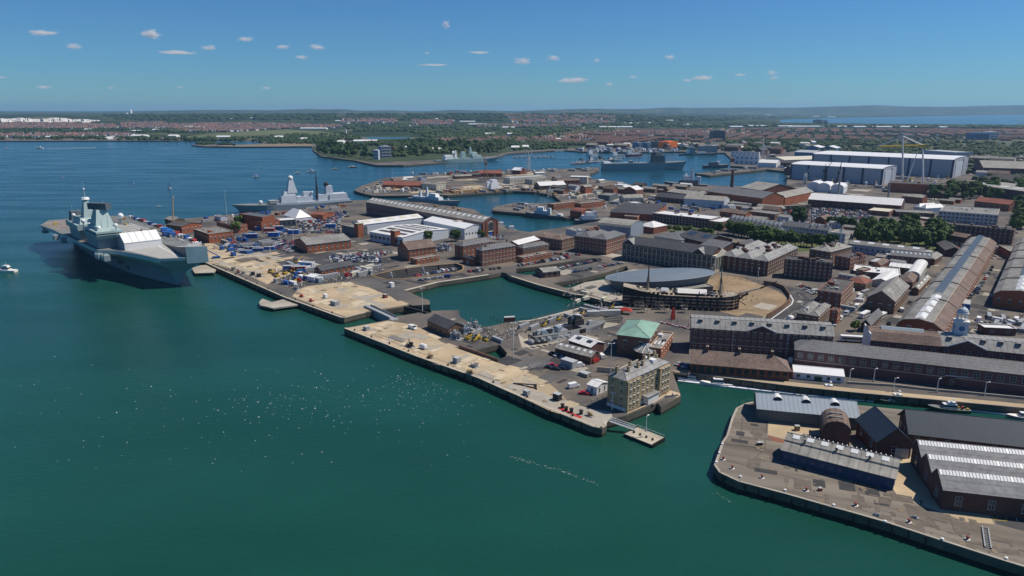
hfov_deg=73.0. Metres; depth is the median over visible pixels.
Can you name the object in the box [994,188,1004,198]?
tree
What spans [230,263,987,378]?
ground lines
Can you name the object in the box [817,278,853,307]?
brick row
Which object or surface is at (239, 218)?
tree
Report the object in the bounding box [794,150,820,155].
blue warehouse
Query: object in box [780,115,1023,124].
harbour inlet
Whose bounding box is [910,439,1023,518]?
triple gable workshop
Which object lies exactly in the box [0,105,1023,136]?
hills
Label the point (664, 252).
pilastered museum
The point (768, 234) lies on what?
tree
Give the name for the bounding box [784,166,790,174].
shed
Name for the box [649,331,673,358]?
brick annexe
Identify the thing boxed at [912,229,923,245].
tree
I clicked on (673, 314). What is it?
red sail banner
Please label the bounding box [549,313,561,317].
container
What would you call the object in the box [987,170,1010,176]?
shed
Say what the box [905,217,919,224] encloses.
tree
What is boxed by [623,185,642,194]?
quay store
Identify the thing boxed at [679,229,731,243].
museum rear hall
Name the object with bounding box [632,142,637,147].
port shed
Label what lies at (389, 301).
jetty concrete
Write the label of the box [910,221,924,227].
tree
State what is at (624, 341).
window
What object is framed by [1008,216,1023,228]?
tree
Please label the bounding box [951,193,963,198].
shed
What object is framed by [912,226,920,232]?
tree
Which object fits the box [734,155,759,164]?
storage block
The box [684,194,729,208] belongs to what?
pale station
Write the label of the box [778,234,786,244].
tree
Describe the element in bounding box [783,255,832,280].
barracks
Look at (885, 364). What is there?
window
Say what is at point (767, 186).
pale roof hall
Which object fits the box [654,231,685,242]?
museum rear block
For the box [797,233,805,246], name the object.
tree
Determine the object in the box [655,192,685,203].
quay store
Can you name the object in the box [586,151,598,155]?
harbour ship
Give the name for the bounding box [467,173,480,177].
shed
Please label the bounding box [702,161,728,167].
auxiliary ship
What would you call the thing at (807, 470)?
deck joints
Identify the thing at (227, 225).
jetty office
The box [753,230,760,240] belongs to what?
tree
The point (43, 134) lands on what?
suburb houses
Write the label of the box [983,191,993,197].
tree
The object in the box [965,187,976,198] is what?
tree
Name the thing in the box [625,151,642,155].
harbour ship
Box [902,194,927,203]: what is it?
pale store
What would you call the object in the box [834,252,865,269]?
brick office
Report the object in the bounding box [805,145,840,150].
white zigzag hall
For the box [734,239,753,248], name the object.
gabled block
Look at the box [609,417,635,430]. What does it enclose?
gangway
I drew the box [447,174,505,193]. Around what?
works ship
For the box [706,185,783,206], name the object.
slate foundry
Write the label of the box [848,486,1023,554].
ground patch
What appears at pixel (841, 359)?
window
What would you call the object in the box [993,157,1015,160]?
pale roof works
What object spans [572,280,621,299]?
museum terrace
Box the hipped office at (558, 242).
[530,232,573,249]
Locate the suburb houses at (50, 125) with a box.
[0,121,118,128]
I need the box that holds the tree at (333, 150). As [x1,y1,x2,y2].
[329,148,336,155]
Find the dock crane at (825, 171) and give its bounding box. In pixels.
[821,159,834,181]
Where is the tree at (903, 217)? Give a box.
[899,214,910,219]
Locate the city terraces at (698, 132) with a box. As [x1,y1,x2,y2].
[543,127,1023,137]
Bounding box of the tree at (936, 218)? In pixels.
[929,217,944,221]
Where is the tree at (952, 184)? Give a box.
[948,183,960,186]
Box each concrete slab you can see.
[208,256,262,274]
[437,364,502,386]
[506,387,611,426]
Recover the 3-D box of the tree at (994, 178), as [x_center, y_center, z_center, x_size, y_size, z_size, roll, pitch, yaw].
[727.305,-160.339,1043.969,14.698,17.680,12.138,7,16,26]
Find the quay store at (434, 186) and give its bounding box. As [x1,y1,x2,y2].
[421,182,445,189]
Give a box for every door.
[814,376,821,380]
[884,168,892,183]
[894,448,908,458]
[954,159,963,176]
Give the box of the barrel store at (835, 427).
[820,408,851,445]
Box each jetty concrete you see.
[205,243,293,283]
[293,282,407,315]
[350,321,565,413]
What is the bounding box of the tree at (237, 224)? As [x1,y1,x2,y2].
[229,221,240,229]
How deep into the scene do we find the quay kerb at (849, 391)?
290.60 m
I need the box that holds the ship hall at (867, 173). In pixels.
[789,161,896,184]
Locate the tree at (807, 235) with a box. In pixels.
[804,233,811,246]
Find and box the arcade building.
[945,231,975,245]
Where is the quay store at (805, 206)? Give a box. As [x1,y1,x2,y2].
[783,204,810,210]
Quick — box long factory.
[366,197,497,236]
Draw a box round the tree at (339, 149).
[335,147,342,155]
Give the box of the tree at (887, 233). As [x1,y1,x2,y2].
[879,225,893,242]
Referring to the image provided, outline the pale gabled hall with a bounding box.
[974,160,1023,173]
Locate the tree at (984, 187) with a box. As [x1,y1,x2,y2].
[975,183,987,196]
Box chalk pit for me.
[0,118,99,122]
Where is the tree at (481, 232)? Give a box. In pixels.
[477,229,485,237]
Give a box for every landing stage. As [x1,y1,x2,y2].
[192,265,215,275]
[259,299,297,310]
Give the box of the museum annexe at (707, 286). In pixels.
[655,283,712,291]
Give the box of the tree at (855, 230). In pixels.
[854,228,858,239]
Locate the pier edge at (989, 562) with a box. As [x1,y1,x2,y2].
[713,466,1023,575]
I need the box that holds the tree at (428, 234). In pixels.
[424,230,432,238]
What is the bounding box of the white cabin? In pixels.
[586,379,607,394]
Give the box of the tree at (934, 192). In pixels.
[928,188,940,199]
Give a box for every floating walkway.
[678,379,726,387]
[727,385,799,395]
[800,394,852,400]
[971,410,1007,415]
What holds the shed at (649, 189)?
on the ground at (674, 353)
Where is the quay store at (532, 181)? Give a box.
[525,178,545,184]
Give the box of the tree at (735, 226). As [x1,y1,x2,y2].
[733,222,739,235]
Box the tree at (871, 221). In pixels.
[863,216,876,227]
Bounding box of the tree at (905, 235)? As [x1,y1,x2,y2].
[897,227,914,244]
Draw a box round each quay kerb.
[205,262,365,317]
[345,328,606,428]
[405,274,488,290]
[511,276,619,303]
[518,307,584,321]
[673,370,1023,407]
[714,401,1023,566]
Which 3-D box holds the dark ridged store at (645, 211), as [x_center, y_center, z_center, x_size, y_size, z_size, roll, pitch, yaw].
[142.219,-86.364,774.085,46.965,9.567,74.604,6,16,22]
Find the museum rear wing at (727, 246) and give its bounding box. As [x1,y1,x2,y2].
[701,238,734,251]
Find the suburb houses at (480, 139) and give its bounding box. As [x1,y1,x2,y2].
[436,135,581,141]
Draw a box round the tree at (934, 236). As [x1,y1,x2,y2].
[924,231,937,246]
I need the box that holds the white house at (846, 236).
[830,228,853,244]
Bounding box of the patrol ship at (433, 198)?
[407,187,460,205]
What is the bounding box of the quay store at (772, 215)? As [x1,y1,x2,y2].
[749,209,783,219]
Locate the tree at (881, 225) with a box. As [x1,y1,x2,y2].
[877,223,890,230]
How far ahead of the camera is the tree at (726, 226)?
654.30 m
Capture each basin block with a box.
[475,238,515,265]
[517,241,548,255]
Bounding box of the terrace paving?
[627,390,679,413]
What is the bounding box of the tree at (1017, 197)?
[1012,195,1023,199]
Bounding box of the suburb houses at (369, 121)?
[340,118,397,123]
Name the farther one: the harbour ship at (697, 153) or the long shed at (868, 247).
the harbour ship at (697, 153)
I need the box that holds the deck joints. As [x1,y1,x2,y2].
[726,417,1014,559]
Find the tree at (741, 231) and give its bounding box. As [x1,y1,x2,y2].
[737,222,743,235]
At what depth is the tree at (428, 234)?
614.10 m
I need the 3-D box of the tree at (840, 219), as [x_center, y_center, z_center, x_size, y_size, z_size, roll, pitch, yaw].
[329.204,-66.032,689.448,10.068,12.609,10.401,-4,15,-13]
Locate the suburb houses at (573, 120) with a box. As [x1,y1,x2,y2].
[505,113,615,123]
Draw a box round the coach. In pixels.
[840,334,862,342]
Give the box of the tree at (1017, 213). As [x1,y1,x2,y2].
[1010,211,1023,218]
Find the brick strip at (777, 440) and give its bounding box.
[767,436,783,442]
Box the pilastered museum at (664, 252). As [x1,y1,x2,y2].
[622,235,726,272]
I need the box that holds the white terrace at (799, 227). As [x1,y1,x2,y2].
[780,219,832,234]
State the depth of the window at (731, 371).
306.90 m
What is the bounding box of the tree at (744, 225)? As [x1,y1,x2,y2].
[741,221,752,237]
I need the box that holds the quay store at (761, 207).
[748,205,785,211]
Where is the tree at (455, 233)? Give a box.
[449,229,461,240]
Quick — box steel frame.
[513,383,536,389]
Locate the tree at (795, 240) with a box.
[790,232,800,245]
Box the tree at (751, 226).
[746,224,755,234]
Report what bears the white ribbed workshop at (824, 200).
on the ground at (674, 353)
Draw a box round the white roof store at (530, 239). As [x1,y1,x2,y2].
[510,236,539,255]
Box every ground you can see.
[0,137,1023,418]
[313,138,586,161]
[605,137,1023,154]
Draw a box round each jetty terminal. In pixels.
[239,212,274,227]
[249,219,279,230]
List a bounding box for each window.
[488,221,493,231]
[623,339,626,349]
[729,368,733,374]
[818,354,823,360]
[828,356,833,361]
[839,357,844,362]
[849,358,855,363]
[860,359,865,365]
[871,360,876,366]
[882,362,887,367]
[893,363,898,368]
[904,364,910,370]
[915,365,921,371]
[926,367,932,372]
[934,485,937,496]
[938,368,944,374]
[950,369,956,375]
[954,496,962,506]
[961,370,967,376]
[973,372,979,378]
[985,373,991,379]
[987,500,995,510]
[997,374,1004,380]
[1009,376,1016,382]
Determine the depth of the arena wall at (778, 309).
423.95 m
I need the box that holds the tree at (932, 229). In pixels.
[922,227,936,244]
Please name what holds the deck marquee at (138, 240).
on the aircraft carrier
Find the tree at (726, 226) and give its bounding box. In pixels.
[724,220,731,233]
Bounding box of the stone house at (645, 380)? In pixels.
[607,349,670,411]
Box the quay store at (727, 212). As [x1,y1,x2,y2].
[720,208,752,217]
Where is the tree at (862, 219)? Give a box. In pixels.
[858,217,868,227]
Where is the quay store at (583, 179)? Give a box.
[570,175,588,183]
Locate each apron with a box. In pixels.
[768,422,819,438]
[893,457,993,523]
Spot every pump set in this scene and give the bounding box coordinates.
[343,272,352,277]
[403,340,414,348]
[447,329,463,340]
[462,324,470,334]
[466,318,480,328]
[466,369,474,374]
[468,360,479,367]
[584,411,594,417]
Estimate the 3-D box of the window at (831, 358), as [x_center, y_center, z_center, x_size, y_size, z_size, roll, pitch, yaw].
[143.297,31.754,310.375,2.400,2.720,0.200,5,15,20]
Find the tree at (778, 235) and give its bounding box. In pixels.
[773,231,782,242]
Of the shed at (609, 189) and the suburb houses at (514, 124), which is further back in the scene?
the suburb houses at (514, 124)
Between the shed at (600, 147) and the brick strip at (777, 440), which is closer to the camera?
the brick strip at (777, 440)
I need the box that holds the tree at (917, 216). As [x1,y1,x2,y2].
[904,212,920,222]
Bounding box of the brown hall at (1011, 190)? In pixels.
[960,182,1023,198]
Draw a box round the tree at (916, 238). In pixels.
[911,234,920,245]
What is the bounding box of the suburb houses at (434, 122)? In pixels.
[411,119,453,124]
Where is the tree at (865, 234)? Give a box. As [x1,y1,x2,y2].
[857,227,872,240]
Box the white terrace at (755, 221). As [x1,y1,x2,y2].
[727,215,785,233]
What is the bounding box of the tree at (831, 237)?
[825,233,839,242]
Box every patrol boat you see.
[875,390,912,405]
[928,398,971,413]
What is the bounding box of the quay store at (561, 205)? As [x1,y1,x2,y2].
[547,200,579,209]
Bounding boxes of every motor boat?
[0,262,17,272]
[677,375,700,381]
[701,377,732,386]
[1007,411,1023,419]
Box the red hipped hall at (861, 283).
[849,276,871,290]
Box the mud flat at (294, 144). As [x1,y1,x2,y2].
[211,143,311,146]
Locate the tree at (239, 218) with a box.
[233,215,243,222]
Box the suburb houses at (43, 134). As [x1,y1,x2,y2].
[0,132,134,136]
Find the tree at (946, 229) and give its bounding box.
[936,226,952,237]
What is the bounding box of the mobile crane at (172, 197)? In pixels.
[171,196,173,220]
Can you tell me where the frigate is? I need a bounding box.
[664,164,707,185]
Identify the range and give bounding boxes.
[517,251,551,262]
[897,409,1023,449]
[948,221,1015,244]
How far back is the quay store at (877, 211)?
775.02 m
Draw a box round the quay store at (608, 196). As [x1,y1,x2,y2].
[598,193,617,200]
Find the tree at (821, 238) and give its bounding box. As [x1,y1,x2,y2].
[816,233,827,245]
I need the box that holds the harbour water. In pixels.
[0,141,1023,575]
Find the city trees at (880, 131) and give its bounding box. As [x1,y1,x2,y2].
[538,128,1023,141]
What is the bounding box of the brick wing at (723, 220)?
[709,217,728,229]
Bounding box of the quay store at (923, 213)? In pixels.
[894,209,934,216]
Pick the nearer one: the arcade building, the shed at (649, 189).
the arcade building
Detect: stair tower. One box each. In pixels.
[353,222,363,237]
[390,229,400,245]
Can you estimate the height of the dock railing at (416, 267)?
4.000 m
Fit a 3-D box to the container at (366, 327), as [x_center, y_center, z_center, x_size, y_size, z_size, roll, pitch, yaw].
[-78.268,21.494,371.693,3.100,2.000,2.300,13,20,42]
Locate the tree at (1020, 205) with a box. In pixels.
[1016,203,1023,208]
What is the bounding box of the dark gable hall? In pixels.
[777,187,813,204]
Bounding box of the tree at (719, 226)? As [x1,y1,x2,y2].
[713,222,724,234]
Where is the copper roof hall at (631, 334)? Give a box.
[615,319,659,355]
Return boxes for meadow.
[180,129,351,139]
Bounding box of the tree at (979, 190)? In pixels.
[975,187,982,197]
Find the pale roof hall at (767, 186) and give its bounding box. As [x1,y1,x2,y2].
[740,181,795,192]
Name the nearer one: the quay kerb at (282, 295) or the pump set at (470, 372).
the pump set at (470, 372)
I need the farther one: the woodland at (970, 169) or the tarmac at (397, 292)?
the woodland at (970, 169)
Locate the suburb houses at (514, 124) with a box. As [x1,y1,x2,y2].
[476,123,579,127]
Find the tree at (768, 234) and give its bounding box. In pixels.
[761,229,773,243]
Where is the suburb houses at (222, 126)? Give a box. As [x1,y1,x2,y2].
[169,122,342,131]
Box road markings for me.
[771,294,802,318]
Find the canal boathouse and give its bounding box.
[689,344,791,380]
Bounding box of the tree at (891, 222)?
[887,219,897,226]
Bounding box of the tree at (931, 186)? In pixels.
[928,184,937,189]
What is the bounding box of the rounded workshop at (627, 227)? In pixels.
[597,217,643,237]
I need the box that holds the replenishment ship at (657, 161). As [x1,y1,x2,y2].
[601,152,686,170]
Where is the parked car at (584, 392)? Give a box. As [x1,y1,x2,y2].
[579,390,589,394]
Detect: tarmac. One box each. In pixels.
[221,237,381,285]
[350,279,412,300]
[511,355,550,369]
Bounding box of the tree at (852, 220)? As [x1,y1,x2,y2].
[843,217,857,224]
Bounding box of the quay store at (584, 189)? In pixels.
[580,184,592,193]
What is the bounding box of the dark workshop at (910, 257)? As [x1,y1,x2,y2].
[890,250,931,267]
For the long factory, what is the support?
on the ground at (674, 353)
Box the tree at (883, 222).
[876,221,888,223]
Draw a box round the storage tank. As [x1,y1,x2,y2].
[419,343,426,349]
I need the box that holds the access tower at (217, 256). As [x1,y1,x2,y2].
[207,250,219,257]
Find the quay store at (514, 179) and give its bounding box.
[503,175,545,183]
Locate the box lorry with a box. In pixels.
[859,310,869,317]
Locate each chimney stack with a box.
[730,170,734,186]
[837,171,841,193]
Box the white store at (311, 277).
[307,273,322,281]
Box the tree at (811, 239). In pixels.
[808,235,815,246]
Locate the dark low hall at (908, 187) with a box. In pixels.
[887,181,946,193]
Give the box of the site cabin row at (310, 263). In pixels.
[298,260,314,266]
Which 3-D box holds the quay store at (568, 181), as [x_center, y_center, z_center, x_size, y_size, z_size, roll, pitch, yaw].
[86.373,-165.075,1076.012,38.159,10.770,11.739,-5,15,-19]
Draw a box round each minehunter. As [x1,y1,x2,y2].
[525,205,565,219]
[574,205,603,223]
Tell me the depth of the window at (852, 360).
307.42 m
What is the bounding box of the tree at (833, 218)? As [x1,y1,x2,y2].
[829,216,836,220]
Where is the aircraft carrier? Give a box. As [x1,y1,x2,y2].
[40,182,208,284]
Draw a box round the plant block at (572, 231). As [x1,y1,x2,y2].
[566,227,585,236]
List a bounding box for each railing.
[371,263,463,279]
[515,305,582,319]
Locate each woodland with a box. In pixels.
[0,127,204,133]
[0,133,341,140]
[103,112,795,121]
[195,140,235,145]
[259,138,319,143]
[270,132,361,143]
[341,122,818,131]
[345,136,594,146]
[368,141,567,156]
[410,127,615,138]
[677,143,728,150]
[725,136,1023,161]
[819,123,1023,128]
[966,159,1023,181]
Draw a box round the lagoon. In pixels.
[366,137,410,138]
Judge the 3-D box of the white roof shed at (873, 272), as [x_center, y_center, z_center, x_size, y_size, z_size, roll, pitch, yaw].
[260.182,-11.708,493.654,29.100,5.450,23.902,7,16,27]
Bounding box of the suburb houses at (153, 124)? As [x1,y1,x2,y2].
[119,121,171,128]
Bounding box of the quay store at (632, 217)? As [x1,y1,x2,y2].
[624,214,639,219]
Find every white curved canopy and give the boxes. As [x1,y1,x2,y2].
[807,180,822,190]
[817,181,833,191]
[830,182,847,193]
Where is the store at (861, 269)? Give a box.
[856,267,870,274]
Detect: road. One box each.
[680,370,1023,406]
[768,285,808,319]
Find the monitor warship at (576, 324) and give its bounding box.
[528,302,605,344]
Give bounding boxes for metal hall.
[352,214,423,233]
[423,216,481,239]
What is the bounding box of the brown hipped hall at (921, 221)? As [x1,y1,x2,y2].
[895,218,925,226]
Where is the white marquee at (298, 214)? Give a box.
[283,208,311,220]
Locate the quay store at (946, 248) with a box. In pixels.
[936,240,959,256]
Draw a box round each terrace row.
[690,139,701,141]
[1001,138,1011,140]
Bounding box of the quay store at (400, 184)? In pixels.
[382,181,423,188]
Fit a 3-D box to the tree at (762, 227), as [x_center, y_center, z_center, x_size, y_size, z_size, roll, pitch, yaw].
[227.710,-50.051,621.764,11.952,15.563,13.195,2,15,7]
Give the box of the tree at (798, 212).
[791,206,807,220]
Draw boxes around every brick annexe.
[410,254,438,264]
[462,254,476,265]
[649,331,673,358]
[944,375,970,387]
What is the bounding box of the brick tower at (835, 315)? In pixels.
[829,307,840,323]
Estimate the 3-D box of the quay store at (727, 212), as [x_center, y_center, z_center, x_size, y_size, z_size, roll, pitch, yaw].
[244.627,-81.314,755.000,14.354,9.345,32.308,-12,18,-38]
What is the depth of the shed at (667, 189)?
955.44 m
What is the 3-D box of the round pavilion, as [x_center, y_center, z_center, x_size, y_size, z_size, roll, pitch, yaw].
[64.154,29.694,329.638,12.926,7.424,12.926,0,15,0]
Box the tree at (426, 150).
[423,147,428,155]
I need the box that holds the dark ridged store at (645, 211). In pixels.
[610,202,665,220]
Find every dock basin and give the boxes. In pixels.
[373,264,462,278]
[476,345,506,356]
[516,258,594,272]
[518,316,622,348]
[554,266,628,286]
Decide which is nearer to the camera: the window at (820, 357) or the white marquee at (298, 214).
the window at (820, 357)
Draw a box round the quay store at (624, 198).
[619,194,643,202]
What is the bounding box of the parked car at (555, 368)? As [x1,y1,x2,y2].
[550,366,560,370]
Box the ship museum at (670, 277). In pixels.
[605,268,714,290]
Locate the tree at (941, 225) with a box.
[936,223,954,232]
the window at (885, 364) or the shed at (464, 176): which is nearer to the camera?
the window at (885, 364)
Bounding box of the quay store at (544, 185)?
[534,181,565,189]
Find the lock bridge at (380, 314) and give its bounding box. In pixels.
[363,304,397,320]
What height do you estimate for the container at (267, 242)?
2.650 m
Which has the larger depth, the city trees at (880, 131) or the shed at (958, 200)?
the city trees at (880, 131)
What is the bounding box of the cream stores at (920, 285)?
[911,274,930,295]
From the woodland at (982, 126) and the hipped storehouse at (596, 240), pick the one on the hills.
the woodland at (982, 126)
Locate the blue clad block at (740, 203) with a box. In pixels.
[728,200,752,206]
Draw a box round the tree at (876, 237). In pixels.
[869,232,883,241]
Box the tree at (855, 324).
[850,320,860,330]
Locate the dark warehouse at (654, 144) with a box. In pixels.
[650,141,657,147]
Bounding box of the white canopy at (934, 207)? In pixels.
[913,203,942,211]
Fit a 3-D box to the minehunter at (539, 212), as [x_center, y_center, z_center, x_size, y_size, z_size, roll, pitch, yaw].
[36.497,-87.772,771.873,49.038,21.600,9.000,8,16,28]
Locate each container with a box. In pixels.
[201,218,213,221]
[240,242,254,246]
[245,250,253,253]
[246,233,257,237]
[249,246,260,249]
[252,248,263,250]
[255,226,265,230]
[257,239,270,243]
[260,240,274,244]
[263,228,274,231]
[263,246,274,249]
[268,232,279,236]
[272,225,283,229]
[283,265,296,270]
[287,229,298,233]
[291,265,305,269]
[302,266,315,271]
[315,277,322,282]
[323,272,338,278]
[325,223,335,227]
[330,300,338,305]
[350,270,359,275]
[356,269,368,275]
[363,325,369,330]
[366,264,381,268]
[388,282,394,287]
[453,356,460,363]
[470,328,482,335]
[491,335,503,343]
[504,316,514,321]
[518,321,529,328]
[523,389,529,394]
[529,323,539,329]
[547,316,556,322]
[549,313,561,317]
[553,391,561,400]
[560,357,577,369]
[578,370,590,377]
[579,307,589,311]
[580,290,588,294]
[583,304,594,308]
[587,310,599,315]
[599,309,620,315]
[608,201,619,204]
[788,357,793,363]
[794,425,800,430]
[840,304,855,310]
[855,298,863,302]
[860,288,870,293]
[874,185,887,188]
[962,299,970,310]
[986,312,991,319]
[992,316,1002,320]
[1000,314,1005,320]
[1015,327,1023,332]
[1017,318,1023,325]
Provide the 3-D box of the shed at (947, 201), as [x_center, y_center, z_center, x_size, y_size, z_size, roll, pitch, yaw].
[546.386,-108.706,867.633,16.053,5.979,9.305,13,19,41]
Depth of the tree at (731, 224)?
647.58 m
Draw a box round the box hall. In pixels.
[924,150,972,155]
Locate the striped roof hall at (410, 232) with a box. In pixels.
[369,224,448,244]
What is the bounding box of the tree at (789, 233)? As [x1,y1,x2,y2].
[786,229,795,243]
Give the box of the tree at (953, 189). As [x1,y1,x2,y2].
[944,186,956,194]
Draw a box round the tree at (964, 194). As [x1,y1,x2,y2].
[961,191,968,200]
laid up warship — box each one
[434,147,498,162]
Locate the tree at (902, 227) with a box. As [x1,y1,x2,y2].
[893,224,908,242]
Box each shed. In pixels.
[164,216,184,222]
[215,214,227,220]
[275,217,295,225]
[293,233,350,252]
[310,211,333,218]
[314,261,353,274]
[418,176,426,180]
[427,314,464,336]
[453,174,471,178]
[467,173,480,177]
[534,172,544,174]
[535,266,560,277]
[550,185,569,191]
[554,188,566,193]
[554,342,600,364]
[568,184,580,189]
[568,334,604,351]
[570,207,591,217]
[586,143,599,147]
[595,145,604,149]
[596,179,604,182]
[597,140,610,145]
[603,185,617,192]
[613,143,629,148]
[616,186,626,193]
[617,126,632,127]
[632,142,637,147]
[633,182,646,186]
[641,186,658,192]
[643,221,666,233]
[652,183,670,188]
[663,143,670,148]
[663,186,675,192]
[666,189,708,194]
[672,184,688,189]
[723,204,735,208]
[724,145,740,150]
[735,204,750,209]
[741,206,749,210]
[749,215,769,219]
[753,392,859,429]
[755,147,767,155]
[758,159,780,167]
[762,205,782,211]
[766,156,811,160]
[770,146,783,153]
[777,214,792,221]
[780,160,797,166]
[781,432,900,490]
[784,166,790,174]
[794,220,811,222]
[815,214,829,224]
[828,220,842,227]
[838,272,856,279]
[842,224,854,230]
[848,239,925,254]
[851,126,866,127]
[853,264,899,277]
[860,308,882,330]
[868,257,888,264]
[871,258,887,266]
[872,271,898,286]
[875,253,889,259]
[877,126,892,127]
[889,259,906,264]
[889,262,912,273]
[901,271,917,289]
[907,259,927,281]
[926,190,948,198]
[931,252,941,264]
[939,198,955,204]
[949,197,961,202]
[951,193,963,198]
[969,155,998,160]
[975,170,987,176]
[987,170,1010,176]
[987,176,1013,180]
[989,158,1013,160]
[994,174,1022,177]
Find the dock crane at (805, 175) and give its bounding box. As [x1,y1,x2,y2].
[802,169,808,185]
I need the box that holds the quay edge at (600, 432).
[0,140,1023,436]
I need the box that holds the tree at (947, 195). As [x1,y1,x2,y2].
[944,190,952,198]
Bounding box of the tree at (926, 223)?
[924,217,937,226]
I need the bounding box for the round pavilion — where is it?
[633,343,657,359]
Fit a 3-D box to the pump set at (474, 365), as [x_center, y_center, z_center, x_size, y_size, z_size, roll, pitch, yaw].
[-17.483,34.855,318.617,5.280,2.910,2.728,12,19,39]
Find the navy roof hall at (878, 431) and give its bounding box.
[855,405,912,458]
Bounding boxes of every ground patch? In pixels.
[207,245,285,277]
[221,226,671,295]
[295,282,387,309]
[349,322,578,410]
[381,171,549,192]
[451,311,676,383]
[542,186,705,202]
[730,423,889,506]
[732,258,1023,338]
[759,167,943,208]
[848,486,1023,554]
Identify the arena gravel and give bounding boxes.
[707,274,787,316]
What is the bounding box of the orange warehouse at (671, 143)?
[658,141,677,147]
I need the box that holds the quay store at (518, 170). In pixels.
[512,167,525,173]
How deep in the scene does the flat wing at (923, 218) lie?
711.98 m
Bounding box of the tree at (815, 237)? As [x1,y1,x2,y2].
[808,233,818,246]
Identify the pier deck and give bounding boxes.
[717,403,1023,564]
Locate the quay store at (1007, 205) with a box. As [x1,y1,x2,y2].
[974,197,1015,211]
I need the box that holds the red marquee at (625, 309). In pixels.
[620,307,631,313]
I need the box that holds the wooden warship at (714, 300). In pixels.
[622,258,776,311]
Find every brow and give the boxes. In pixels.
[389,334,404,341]
[981,526,991,548]
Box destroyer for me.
[232,171,352,212]
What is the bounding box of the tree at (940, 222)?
[934,220,947,225]
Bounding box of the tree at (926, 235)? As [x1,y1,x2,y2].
[918,230,932,247]
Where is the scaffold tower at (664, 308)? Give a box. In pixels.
[659,304,669,312]
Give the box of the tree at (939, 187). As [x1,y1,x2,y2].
[936,184,944,190]
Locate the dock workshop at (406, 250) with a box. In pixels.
[397,239,436,260]
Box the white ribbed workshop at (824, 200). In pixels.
[808,193,904,210]
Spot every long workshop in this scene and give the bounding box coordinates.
[897,235,996,331]
[992,236,1023,310]
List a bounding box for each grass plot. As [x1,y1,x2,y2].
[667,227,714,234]
[754,240,821,251]
[853,236,937,251]
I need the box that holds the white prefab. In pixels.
[791,364,844,382]
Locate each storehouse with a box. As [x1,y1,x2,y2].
[454,237,493,259]
[574,226,625,254]
[689,314,834,357]
[720,240,798,275]
[809,239,852,263]
[862,323,941,352]
[937,331,1023,361]
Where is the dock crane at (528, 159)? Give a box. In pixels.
[527,147,534,171]
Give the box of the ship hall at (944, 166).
[812,151,968,177]
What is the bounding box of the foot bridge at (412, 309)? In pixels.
[404,305,430,313]
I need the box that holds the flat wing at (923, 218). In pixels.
[920,216,929,220]
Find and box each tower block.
[373,149,379,159]
[378,145,390,157]
[687,146,694,154]
[697,145,717,152]
[709,130,725,139]
[813,119,821,123]
[966,132,989,139]
[982,131,998,138]
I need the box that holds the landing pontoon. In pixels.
[624,424,664,447]
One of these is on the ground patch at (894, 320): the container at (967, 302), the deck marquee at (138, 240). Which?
the container at (967, 302)
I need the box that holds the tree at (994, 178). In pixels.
[990,176,999,180]
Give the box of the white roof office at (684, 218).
[653,210,720,227]
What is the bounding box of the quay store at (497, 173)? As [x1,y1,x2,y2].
[479,170,501,176]
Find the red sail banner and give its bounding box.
[670,308,674,318]
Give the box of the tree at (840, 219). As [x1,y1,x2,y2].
[836,216,846,227]
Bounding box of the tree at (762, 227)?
[759,225,771,240]
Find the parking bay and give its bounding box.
[993,515,1023,530]
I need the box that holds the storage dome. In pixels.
[786,315,794,319]
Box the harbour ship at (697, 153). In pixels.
[679,150,716,154]
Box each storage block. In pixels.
[731,151,759,156]
[733,153,759,156]
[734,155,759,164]
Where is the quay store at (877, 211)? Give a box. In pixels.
[867,207,893,215]
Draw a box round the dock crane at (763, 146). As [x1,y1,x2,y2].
[761,138,764,156]
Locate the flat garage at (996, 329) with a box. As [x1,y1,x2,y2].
[977,323,1016,335]
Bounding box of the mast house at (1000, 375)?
[793,339,1023,394]
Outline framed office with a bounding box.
[938,205,999,225]
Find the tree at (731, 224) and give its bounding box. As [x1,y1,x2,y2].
[728,221,735,234]
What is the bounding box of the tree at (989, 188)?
[985,186,995,192]
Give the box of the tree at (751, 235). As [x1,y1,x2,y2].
[747,230,757,238]
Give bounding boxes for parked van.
[408,324,416,329]
[567,381,579,388]
[577,361,584,366]
[592,357,599,363]
[1006,319,1015,324]
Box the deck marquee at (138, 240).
[117,229,161,249]
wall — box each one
[459,345,498,361]
[597,359,638,372]
[652,394,677,404]
[763,281,789,318]
[847,381,1023,398]
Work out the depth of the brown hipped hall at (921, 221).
677.12 m
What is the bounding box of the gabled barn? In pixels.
[865,276,909,313]
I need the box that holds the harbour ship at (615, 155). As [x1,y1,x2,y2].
[611,152,624,157]
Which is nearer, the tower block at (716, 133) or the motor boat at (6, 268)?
the motor boat at (6, 268)
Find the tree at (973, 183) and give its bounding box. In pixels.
[967,181,977,187]
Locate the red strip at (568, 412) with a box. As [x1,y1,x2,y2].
[558,407,581,417]
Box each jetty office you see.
[165,220,201,233]
[193,226,233,242]
[216,220,247,232]
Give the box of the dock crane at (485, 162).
[481,152,487,178]
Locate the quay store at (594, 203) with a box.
[574,200,604,207]
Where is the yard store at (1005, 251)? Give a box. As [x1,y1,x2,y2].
[998,245,1014,258]
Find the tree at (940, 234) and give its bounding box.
[935,229,946,244]
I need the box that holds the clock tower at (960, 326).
[950,303,970,335]
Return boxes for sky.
[0,0,1023,110]
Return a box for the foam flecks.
[54,356,527,463]
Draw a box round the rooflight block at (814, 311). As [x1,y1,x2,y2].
[796,301,830,321]
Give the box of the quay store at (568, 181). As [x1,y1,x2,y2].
[555,178,579,185]
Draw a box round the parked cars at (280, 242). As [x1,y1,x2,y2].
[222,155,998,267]
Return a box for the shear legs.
[877,136,926,181]
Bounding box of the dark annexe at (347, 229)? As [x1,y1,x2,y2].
[342,223,367,235]

